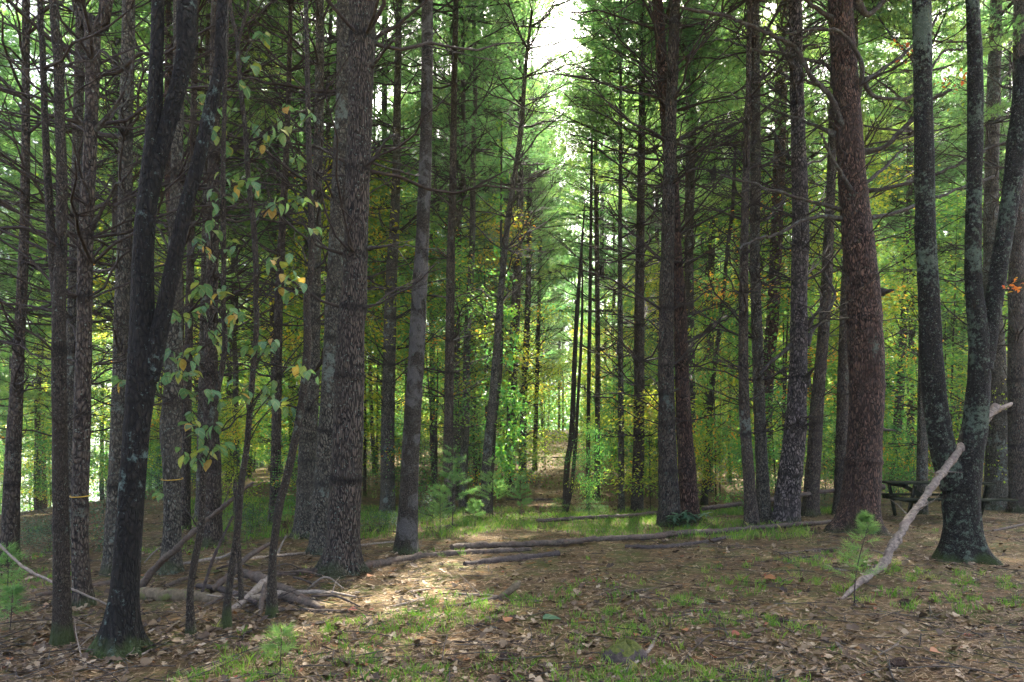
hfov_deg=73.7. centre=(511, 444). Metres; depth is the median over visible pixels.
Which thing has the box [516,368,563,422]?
understory sapling
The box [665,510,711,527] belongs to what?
rhododendron
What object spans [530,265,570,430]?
pine tree
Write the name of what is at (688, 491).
pine tree
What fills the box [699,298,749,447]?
broadleaf tree
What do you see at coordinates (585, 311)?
pine tree
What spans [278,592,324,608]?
pile stick
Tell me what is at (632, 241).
pine tree
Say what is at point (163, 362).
broadleaf tree
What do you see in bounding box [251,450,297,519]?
shrub
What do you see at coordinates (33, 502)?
understory sapling
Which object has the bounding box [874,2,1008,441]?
pine tree
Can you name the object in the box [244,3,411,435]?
pine tree
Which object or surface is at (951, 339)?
pine tree
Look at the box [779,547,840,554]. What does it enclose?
fallen stick
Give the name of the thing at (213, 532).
pine tree
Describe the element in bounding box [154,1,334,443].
pine tree
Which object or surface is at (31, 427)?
pine tree
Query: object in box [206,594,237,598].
pile stick
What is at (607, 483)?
fallen stick
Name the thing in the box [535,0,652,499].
pine tree
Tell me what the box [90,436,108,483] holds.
understory sapling
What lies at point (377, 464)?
broadleaf tree
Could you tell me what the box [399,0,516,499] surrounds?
pine tree
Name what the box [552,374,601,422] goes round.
understory sapling
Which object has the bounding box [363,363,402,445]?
understory sapling
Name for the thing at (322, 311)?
broadleaf tree
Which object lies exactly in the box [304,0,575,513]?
pine tree
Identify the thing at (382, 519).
shrub
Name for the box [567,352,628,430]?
understory sapling
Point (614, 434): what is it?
understory sapling
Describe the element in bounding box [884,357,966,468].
understory sapling
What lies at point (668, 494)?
pine tree
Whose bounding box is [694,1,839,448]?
pine tree
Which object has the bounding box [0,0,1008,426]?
sky
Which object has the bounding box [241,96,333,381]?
pine tree
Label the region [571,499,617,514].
shrub
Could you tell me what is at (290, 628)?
pine seedling
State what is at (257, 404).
pine tree
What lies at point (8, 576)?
pine seedling
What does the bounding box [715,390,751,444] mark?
understory sapling
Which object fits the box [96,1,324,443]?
pine tree
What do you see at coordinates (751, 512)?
pine tree
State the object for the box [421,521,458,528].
fallen stick
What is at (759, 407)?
pine tree
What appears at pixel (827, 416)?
understory sapling
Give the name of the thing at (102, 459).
pine tree
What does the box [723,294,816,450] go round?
broadleaf tree
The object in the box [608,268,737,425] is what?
broadleaf tree
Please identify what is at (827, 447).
understory sapling
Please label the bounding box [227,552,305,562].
pile stick
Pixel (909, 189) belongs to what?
pine tree
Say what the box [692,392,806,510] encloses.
understory sapling
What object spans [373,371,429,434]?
understory sapling
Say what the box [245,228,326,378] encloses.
broadleaf tree
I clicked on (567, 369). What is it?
pine tree
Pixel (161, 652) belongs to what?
fallen leaf
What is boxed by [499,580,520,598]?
broken branch
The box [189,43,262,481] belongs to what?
pine tree
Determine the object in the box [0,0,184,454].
pine tree
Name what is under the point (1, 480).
understory sapling
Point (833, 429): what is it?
understory sapling
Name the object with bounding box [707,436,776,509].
green sapling
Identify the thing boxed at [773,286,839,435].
broadleaf tree
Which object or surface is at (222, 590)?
pile stick
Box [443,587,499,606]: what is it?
fallen stick
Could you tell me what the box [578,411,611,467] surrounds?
understory sapling
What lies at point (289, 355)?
broadleaf tree
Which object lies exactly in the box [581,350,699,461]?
understory sapling
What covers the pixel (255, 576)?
pile stick
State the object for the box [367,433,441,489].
understory sapling
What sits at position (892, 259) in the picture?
pine tree
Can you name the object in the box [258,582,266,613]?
pile stick
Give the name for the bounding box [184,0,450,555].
pine tree
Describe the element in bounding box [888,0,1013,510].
pine tree
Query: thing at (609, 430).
understory sapling
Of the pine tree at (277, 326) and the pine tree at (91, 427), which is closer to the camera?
the pine tree at (277, 326)
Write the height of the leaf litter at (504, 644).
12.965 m
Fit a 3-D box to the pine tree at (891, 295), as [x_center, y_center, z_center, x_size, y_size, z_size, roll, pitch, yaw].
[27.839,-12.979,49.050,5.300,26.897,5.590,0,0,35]
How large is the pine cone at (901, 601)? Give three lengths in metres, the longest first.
0.143 x 0.092 x 0.092 m
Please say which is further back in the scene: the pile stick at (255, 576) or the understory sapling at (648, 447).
the understory sapling at (648, 447)
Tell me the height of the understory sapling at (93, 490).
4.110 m
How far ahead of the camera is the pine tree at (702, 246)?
35.80 m
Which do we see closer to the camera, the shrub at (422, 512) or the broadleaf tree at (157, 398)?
the shrub at (422, 512)
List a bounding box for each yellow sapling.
[198,403,276,523]
[676,343,778,501]
[771,360,809,469]
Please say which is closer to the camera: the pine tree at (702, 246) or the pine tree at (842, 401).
the pine tree at (842, 401)
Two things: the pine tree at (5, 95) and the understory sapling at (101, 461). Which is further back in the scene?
the understory sapling at (101, 461)
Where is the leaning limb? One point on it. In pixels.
(895, 542)
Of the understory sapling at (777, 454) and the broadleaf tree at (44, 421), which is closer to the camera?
the understory sapling at (777, 454)
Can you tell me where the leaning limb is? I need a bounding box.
[841,402,1012,598]
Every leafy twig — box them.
[888,39,912,63]
[934,65,966,93]
[947,93,966,123]
[1002,277,1023,292]
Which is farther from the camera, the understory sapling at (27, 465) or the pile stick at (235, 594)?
the understory sapling at (27, 465)
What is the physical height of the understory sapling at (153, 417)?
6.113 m
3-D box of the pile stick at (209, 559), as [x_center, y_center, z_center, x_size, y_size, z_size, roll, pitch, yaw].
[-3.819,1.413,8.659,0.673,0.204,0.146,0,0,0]
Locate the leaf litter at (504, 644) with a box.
[0,432,1023,681]
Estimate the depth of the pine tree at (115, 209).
17.48 m
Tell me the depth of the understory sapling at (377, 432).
22.22 m
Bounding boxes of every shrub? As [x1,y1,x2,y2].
[20,510,70,553]
[20,513,49,545]
[89,465,144,551]
[144,441,195,507]
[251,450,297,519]
[360,508,397,532]
[418,488,454,522]
[543,498,570,511]
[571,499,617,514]
[801,479,833,508]
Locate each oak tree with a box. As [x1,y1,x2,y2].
[85,0,228,663]
[912,0,1023,565]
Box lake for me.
[0,457,152,513]
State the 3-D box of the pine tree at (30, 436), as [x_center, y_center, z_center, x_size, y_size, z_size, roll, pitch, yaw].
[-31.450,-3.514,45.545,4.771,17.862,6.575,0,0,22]
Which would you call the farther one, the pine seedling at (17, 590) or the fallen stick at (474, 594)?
the fallen stick at (474, 594)
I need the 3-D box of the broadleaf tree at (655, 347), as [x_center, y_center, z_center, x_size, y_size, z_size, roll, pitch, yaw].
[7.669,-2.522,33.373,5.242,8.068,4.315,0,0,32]
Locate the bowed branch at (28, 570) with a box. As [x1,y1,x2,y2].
[0,544,106,604]
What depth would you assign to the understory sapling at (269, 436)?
40.26 m
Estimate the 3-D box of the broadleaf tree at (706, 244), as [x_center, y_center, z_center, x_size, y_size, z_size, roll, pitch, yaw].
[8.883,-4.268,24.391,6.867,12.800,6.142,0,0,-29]
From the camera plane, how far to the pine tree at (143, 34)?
15.19 m
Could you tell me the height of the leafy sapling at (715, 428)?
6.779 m
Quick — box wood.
[89,203,948,500]
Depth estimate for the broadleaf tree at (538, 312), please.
31.66 m
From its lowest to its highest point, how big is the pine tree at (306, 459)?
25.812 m
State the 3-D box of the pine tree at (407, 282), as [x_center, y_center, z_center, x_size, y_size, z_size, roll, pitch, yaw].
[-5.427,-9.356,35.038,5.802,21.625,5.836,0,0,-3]
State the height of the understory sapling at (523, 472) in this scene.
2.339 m
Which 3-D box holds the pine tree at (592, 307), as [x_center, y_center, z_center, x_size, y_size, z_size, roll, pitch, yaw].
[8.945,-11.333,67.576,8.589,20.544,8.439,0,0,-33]
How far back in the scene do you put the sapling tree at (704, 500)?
21.00 m
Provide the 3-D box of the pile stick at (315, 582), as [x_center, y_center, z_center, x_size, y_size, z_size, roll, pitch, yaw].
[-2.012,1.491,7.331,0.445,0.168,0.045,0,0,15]
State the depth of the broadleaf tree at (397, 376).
39.52 m
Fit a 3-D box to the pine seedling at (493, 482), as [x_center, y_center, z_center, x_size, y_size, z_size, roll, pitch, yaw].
[-0.464,0.951,15.100,0.863,1.406,0.723,0,0,29]
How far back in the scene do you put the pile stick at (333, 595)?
6.67 m
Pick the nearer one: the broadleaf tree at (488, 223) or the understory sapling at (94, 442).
the broadleaf tree at (488, 223)
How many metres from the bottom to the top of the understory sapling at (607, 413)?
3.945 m
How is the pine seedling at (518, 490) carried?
on the ground at (620, 554)
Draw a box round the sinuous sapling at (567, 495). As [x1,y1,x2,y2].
[562,200,584,512]
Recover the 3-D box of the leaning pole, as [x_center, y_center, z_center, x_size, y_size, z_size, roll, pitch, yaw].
[-3.473,0.999,7.571,1.506,1.232,0.231,0,0,6]
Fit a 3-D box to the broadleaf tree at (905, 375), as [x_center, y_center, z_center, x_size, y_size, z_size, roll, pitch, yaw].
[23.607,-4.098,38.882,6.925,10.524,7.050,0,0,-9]
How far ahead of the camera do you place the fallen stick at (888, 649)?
5.01 m
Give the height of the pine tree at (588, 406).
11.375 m
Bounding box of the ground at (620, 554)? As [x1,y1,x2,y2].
[0,430,1023,681]
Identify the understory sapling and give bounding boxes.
[0,398,31,471]
[0,413,51,505]
[0,438,98,507]
[0,451,50,512]
[0,455,31,511]
[3,439,96,499]
[4,373,109,482]
[20,461,51,510]
[20,464,51,503]
[21,489,51,511]
[28,469,98,501]
[89,409,109,487]
[89,472,105,501]
[90,413,147,485]
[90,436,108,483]
[91,447,148,488]
[91,450,162,494]
[97,420,192,482]
[101,418,194,493]
[102,378,194,461]
[147,397,195,482]
[148,410,196,475]
[149,392,267,475]
[149,411,193,487]
[191,388,281,482]
[191,410,259,470]
[191,416,255,487]
[193,357,287,481]
[219,381,316,486]
[241,337,403,467]
[244,407,287,464]
[253,357,368,471]
[253,414,298,460]
[260,428,292,474]
[261,375,375,464]
[292,439,379,491]
[362,440,380,481]
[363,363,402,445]
[366,434,401,480]
[367,416,443,499]
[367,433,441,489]
[370,332,484,476]
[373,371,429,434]
[394,399,443,472]
[399,426,442,469]
[437,373,542,466]
[439,384,542,449]
[441,354,537,458]
[441,411,534,500]
[469,366,585,484]
[470,432,554,495]
[498,421,544,473]
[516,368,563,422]
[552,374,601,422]
[563,351,654,470]
[564,410,615,471]
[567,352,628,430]
[573,361,706,481]
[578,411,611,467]
[579,404,648,460]
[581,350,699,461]
[585,380,725,477]
[585,395,632,445]
[586,381,730,498]
[601,393,677,510]
[603,399,704,497]
[610,392,712,493]
[645,372,738,471]
[655,423,728,497]
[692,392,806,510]
[694,382,835,490]
[695,375,740,473]
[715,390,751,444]
[722,352,829,486]
[723,364,781,432]
[770,434,805,489]
[771,419,829,462]
[775,413,895,499]
[804,339,917,464]
[820,438,890,494]
[821,433,832,468]
[823,385,916,452]
[823,389,836,465]
[824,357,916,471]
[827,351,955,457]
[829,415,916,480]
[882,431,932,506]
[882,450,915,506]
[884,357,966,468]
[884,418,916,473]
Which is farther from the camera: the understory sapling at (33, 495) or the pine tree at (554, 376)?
the pine tree at (554, 376)
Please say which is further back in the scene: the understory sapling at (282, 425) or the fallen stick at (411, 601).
the understory sapling at (282, 425)
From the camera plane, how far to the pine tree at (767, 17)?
32.77 m
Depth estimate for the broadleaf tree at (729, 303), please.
29.35 m
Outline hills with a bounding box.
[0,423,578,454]
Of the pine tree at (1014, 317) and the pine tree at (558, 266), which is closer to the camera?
the pine tree at (1014, 317)
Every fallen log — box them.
[35,580,109,596]
[277,542,531,576]
[450,519,830,549]
[460,541,559,565]
[536,506,656,522]
[625,532,743,548]
[701,484,885,510]
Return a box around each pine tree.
[0,0,137,339]
[0,0,162,549]
[0,0,166,565]
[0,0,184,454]
[0,0,198,443]
[0,0,266,576]
[0,0,292,441]
[0,0,293,607]
[0,5,51,199]
[0,6,55,380]
[0,69,111,488]
[0,75,68,432]
[0,100,110,509]
[0,161,112,465]
[0,162,107,507]
[0,168,35,284]
[0,283,34,452]
[0,294,50,491]
[0,321,96,499]
[2,1,249,456]
[5,0,318,575]
[13,0,293,455]
[22,288,109,487]
[28,81,198,409]
[32,16,201,457]
[32,219,151,499]
[64,0,336,530]
[89,358,110,495]
[92,0,329,546]
[95,0,411,441]
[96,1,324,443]
[134,0,336,519]
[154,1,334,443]
[154,44,323,488]
[155,241,262,482]
[183,0,433,538]
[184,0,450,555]
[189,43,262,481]
[193,0,418,524]
[198,73,269,475]
[199,0,480,393]
[203,0,538,578]
[217,89,321,473]
[219,113,372,477]
[219,160,295,477]
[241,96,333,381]
[241,157,321,471]
[241,304,269,467]
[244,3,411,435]
[266,27,409,404]
[278,0,495,471]
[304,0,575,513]
[323,1,444,471]
[334,0,567,510]
[367,0,567,515]
[378,1,552,487]
[378,85,444,424]
[379,60,444,432]
[379,251,428,446]
[388,9,534,437]
[392,0,432,554]
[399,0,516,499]
[399,93,504,431]
[402,4,587,479]
[405,0,607,514]
[434,0,616,491]
[435,224,522,457]
[436,106,572,449]
[441,13,608,444]
[441,20,612,419]
[443,0,592,465]
[463,322,554,431]
[478,288,561,391]
[479,134,570,430]
[480,12,577,483]
[506,60,577,469]
[519,0,772,512]
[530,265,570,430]
[531,103,587,435]
[531,285,586,429]
[532,0,644,456]
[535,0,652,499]
[535,1,695,460]
[538,0,775,526]
[539,140,586,430]
[539,168,615,430]
[545,234,565,427]
[547,0,808,523]
[556,0,692,511]
[556,130,635,443]
[564,233,615,412]
[567,0,827,458]
[575,154,648,367]
[578,0,731,461]
[585,124,592,509]
[586,127,696,438]
[600,110,726,437]
[601,97,731,389]
[610,0,789,477]
[613,2,738,465]
[613,192,696,438]
[623,97,731,357]
[646,0,856,523]
[648,5,826,472]
[657,0,770,492]
[674,0,829,526]
[677,0,943,476]
[679,0,1017,535]
[683,0,906,527]
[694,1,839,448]
[694,173,733,423]
[762,1,882,433]
[764,0,985,445]
[765,1,957,514]
[765,88,838,452]
[769,20,953,446]
[772,0,898,516]
[785,0,1023,514]
[815,40,949,362]
[831,2,1006,480]
[865,7,966,495]
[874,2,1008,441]
[877,35,942,417]
[877,122,906,423]
[878,15,1007,399]
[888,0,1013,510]
[891,75,982,439]
[892,0,1012,364]
[897,0,1011,363]
[901,0,1023,512]
[935,1,1012,337]
[936,34,1011,344]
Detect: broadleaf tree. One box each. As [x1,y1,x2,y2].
[0,312,110,442]
[0,355,30,446]
[0,422,51,506]
[8,77,239,498]
[25,316,112,423]
[92,237,221,488]
[95,367,223,484]
[154,200,291,366]
[184,299,263,416]
[192,304,270,421]
[221,302,285,400]
[221,319,270,471]
[228,133,444,411]
[228,287,322,479]
[242,309,287,471]
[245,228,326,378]
[245,265,322,482]
[247,225,409,391]
[266,182,445,495]
[301,192,437,475]
[320,137,495,369]
[364,220,522,508]
[366,306,404,450]
[366,308,439,457]
[396,267,532,444]
[397,189,584,419]
[397,311,445,460]
[436,227,567,376]
[460,294,554,413]
[519,287,544,371]
[556,333,607,438]
[567,272,649,392]
[570,332,614,392]
[592,233,730,397]
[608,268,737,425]
[616,314,715,408]
[646,201,819,481]
[694,143,841,354]
[694,173,917,436]
[694,290,750,391]
[695,326,734,416]
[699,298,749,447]
[723,240,840,420]
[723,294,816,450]
[750,224,917,403]
[763,133,961,352]
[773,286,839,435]
[781,273,917,474]
[876,176,1007,420]
[883,233,967,376]
[885,289,967,460]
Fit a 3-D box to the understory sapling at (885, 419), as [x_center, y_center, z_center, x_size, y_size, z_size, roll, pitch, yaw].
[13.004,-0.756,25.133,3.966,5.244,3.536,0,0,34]
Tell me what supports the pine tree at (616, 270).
on the ground at (620, 554)
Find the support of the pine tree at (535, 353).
on the ground at (620, 554)
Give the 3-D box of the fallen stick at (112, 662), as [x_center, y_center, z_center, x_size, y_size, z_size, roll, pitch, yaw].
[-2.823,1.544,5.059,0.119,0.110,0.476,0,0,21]
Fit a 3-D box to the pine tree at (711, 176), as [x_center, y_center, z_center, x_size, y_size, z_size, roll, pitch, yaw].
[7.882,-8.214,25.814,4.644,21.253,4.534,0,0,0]
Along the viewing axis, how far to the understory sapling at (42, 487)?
25.89 m
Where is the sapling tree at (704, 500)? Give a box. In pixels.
[700,100,737,504]
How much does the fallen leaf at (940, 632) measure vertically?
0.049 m
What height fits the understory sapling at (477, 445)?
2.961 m
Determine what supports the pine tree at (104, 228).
on the ground at (620, 554)
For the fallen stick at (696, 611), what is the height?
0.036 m
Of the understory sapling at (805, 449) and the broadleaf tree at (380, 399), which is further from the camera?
the broadleaf tree at (380, 399)
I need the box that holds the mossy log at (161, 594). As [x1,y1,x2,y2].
[140,587,222,602]
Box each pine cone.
[233,641,250,651]
[500,649,518,657]
[773,615,789,622]
[890,657,909,667]
[897,598,912,605]
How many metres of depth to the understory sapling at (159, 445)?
30.69 m
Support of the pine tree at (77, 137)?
on the ground at (620, 554)
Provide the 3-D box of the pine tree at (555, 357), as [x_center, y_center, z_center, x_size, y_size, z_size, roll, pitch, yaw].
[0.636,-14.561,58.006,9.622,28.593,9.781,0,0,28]
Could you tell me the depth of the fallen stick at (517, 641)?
5.51 m
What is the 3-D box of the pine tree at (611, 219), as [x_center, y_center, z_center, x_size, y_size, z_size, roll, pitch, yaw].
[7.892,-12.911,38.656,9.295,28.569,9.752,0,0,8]
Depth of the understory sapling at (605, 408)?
32.28 m
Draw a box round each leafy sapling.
[476,117,533,512]
[651,266,787,504]
[883,327,991,492]
[952,360,1007,485]
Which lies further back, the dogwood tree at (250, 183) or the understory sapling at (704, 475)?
the understory sapling at (704, 475)
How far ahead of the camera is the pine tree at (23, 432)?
50.66 m
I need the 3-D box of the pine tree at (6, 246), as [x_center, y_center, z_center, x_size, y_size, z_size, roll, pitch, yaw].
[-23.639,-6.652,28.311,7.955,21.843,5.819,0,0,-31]
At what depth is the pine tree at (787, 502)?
13.26 m
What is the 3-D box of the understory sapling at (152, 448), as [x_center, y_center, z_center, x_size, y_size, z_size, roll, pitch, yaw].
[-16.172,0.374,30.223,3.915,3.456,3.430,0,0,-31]
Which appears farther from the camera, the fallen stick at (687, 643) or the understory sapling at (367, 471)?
the understory sapling at (367, 471)
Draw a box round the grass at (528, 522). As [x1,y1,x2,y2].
[0,434,1023,681]
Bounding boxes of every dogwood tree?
[111,5,251,636]
[221,0,322,628]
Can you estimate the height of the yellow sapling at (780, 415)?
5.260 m
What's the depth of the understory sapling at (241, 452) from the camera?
30.27 m
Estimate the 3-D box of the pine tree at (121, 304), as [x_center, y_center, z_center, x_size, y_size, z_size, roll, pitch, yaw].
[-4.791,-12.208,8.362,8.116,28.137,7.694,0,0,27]
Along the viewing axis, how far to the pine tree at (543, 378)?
59.43 m
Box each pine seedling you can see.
[0,540,31,604]
[0,579,33,629]
[257,618,303,671]
[427,444,478,524]
[427,485,453,516]
[466,497,486,516]
[474,457,510,516]
[507,473,534,506]
[822,519,889,602]
[854,510,880,543]
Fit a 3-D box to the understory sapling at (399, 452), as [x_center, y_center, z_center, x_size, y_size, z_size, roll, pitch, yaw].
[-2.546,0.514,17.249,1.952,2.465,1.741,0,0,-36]
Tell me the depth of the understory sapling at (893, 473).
20.08 m
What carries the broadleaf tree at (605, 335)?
on the ground at (620, 554)
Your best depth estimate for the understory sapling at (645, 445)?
23.59 m
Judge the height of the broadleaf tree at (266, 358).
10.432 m
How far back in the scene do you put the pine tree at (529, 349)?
46.99 m
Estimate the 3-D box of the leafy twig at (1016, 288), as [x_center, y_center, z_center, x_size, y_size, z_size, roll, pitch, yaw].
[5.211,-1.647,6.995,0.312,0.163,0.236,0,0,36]
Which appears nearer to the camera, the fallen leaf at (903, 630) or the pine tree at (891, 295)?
the fallen leaf at (903, 630)
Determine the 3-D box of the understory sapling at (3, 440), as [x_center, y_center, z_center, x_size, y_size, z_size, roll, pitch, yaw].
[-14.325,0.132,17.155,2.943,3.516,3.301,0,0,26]
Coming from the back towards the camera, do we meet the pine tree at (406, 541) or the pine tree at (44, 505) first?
the pine tree at (44, 505)
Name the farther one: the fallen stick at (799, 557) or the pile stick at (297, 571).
the fallen stick at (799, 557)
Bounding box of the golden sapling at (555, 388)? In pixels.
[502,354,583,467]
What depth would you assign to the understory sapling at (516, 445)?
32.04 m
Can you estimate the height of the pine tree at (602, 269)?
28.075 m
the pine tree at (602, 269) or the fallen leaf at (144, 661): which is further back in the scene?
the pine tree at (602, 269)
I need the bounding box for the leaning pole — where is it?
[140,480,268,586]
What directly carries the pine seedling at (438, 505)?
on the ground at (620, 554)
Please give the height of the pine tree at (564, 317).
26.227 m
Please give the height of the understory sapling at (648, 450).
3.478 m
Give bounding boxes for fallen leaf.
[115,664,123,668]
[140,657,152,665]
[148,619,156,624]
[157,650,167,655]
[503,617,512,621]
[534,676,542,681]
[543,614,560,619]
[763,574,775,578]
[900,628,908,633]
[917,612,926,617]
[930,647,941,652]
[936,629,945,635]
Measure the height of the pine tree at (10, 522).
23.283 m
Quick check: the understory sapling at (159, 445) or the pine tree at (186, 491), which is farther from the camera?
the understory sapling at (159, 445)
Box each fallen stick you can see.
[70,618,97,669]
[72,616,97,638]
[107,647,149,667]
[161,613,213,633]
[361,535,394,545]
[391,597,423,606]
[395,588,430,592]
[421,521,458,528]
[441,573,495,595]
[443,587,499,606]
[451,640,532,642]
[506,494,561,500]
[576,480,630,486]
[601,582,682,594]
[611,633,656,679]
[634,639,717,647]
[672,609,716,612]
[770,549,825,562]
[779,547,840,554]
[848,629,913,661]
[991,523,1023,531]
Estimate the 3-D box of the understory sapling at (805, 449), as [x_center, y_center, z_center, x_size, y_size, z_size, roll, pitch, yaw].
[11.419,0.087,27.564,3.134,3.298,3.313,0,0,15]
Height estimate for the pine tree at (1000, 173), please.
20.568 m
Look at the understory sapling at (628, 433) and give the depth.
29.73 m
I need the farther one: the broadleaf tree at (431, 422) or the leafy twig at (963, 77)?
the broadleaf tree at (431, 422)
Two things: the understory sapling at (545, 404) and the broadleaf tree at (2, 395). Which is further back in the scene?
the understory sapling at (545, 404)
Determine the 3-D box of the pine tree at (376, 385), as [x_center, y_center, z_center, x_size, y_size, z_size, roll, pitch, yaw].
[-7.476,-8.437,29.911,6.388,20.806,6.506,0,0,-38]
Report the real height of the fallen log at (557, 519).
0.531 m
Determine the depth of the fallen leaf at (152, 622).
6.01 m
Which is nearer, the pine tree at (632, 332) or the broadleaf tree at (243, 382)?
the broadleaf tree at (243, 382)
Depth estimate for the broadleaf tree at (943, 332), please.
31.73 m
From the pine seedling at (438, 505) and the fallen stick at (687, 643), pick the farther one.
the pine seedling at (438, 505)
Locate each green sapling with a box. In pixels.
[563,413,619,510]
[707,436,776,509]
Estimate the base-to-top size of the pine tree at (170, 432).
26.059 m
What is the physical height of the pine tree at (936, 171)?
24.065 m
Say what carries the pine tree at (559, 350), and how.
on the ground at (620, 554)
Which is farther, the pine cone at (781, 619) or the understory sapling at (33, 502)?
the understory sapling at (33, 502)
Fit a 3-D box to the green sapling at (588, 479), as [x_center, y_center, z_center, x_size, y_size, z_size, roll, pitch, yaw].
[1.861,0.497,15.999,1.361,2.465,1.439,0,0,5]
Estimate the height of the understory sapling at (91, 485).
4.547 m
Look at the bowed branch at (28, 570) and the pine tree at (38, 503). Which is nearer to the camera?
the bowed branch at (28, 570)
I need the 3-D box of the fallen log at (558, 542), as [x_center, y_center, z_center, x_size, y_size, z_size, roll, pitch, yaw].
[2.863,1.456,11.840,8.223,0.299,0.671,0,0,-27]
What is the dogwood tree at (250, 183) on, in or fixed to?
on the ground at (620, 554)
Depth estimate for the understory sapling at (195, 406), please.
24.56 m
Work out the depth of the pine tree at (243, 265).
31.43 m
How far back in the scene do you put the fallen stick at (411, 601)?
6.84 m
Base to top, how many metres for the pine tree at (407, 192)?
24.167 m
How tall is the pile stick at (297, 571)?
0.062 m
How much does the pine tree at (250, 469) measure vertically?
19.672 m
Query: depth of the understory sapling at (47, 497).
24.81 m
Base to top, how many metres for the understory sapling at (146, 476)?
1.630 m
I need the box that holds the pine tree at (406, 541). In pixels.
[392,0,432,554]
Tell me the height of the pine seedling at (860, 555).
0.849 m
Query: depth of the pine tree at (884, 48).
25.69 m
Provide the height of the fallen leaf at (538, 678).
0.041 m
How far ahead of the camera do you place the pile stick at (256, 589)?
6.86 m
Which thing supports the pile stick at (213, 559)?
on the mossy log at (161, 594)
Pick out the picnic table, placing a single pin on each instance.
(912, 499)
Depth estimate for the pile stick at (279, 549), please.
8.19 m
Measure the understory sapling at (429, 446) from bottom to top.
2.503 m
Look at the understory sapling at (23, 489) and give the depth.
42.01 m
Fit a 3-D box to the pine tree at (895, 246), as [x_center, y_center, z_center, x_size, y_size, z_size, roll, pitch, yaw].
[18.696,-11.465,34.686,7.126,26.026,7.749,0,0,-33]
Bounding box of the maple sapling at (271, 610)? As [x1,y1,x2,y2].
[265,0,314,618]
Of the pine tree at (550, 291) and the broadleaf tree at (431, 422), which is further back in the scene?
the pine tree at (550, 291)
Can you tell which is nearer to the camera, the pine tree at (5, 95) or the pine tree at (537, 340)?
the pine tree at (5, 95)
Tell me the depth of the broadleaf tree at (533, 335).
50.46 m
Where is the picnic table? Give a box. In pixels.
[881,481,1017,515]
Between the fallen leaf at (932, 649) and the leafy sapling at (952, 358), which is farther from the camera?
the leafy sapling at (952, 358)
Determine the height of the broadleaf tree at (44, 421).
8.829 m
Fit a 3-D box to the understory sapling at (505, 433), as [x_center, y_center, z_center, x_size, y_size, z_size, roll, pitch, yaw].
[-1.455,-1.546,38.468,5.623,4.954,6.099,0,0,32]
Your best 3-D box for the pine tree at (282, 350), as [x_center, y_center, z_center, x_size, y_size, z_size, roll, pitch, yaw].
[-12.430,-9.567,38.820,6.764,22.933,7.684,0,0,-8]
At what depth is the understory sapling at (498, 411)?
33.00 m
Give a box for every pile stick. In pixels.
[144,546,160,562]
[163,576,187,586]
[183,552,230,564]
[196,583,257,604]
[201,516,233,591]
[203,592,245,606]
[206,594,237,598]
[211,542,269,590]
[212,595,243,607]
[216,563,252,569]
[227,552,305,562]
[231,575,267,609]
[237,568,325,603]
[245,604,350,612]
[250,577,356,599]
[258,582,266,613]
[277,535,286,553]
[277,563,302,569]
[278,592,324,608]
[284,570,321,575]
[293,576,311,583]
[307,576,343,589]
[311,594,360,606]
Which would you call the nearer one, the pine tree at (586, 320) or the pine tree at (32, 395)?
the pine tree at (32, 395)
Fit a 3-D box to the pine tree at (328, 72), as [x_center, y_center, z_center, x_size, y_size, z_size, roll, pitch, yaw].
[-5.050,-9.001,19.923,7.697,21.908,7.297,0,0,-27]
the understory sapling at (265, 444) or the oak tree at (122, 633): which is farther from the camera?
the understory sapling at (265, 444)
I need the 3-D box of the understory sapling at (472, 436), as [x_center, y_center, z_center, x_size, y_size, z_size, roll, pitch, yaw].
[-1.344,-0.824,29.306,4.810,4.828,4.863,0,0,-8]
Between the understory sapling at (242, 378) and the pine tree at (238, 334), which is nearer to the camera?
the understory sapling at (242, 378)
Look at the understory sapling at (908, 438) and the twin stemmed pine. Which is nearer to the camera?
the twin stemmed pine
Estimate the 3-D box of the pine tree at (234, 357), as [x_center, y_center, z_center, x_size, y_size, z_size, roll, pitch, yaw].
[-10.498,-8.011,25.754,7.006,19.912,6.641,0,0,16]
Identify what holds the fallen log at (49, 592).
on the ground at (620, 554)
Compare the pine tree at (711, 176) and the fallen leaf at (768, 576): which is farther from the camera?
the pine tree at (711, 176)
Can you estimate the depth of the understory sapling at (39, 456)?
30.18 m
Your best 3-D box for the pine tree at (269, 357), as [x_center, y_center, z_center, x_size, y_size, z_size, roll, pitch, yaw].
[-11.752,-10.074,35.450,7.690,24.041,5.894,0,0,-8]
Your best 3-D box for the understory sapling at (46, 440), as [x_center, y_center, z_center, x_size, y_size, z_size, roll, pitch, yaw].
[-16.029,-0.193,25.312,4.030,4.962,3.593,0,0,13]
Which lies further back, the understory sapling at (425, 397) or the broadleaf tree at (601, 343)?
the broadleaf tree at (601, 343)
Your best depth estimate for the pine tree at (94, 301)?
30.75 m
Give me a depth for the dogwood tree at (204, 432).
5.74 m
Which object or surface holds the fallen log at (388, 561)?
on the ground at (620, 554)
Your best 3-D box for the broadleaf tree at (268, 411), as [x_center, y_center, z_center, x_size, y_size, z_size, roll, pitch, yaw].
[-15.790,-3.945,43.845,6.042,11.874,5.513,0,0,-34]
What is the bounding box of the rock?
[601,638,647,666]
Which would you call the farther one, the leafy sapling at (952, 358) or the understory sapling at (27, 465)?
the understory sapling at (27, 465)
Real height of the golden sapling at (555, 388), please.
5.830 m

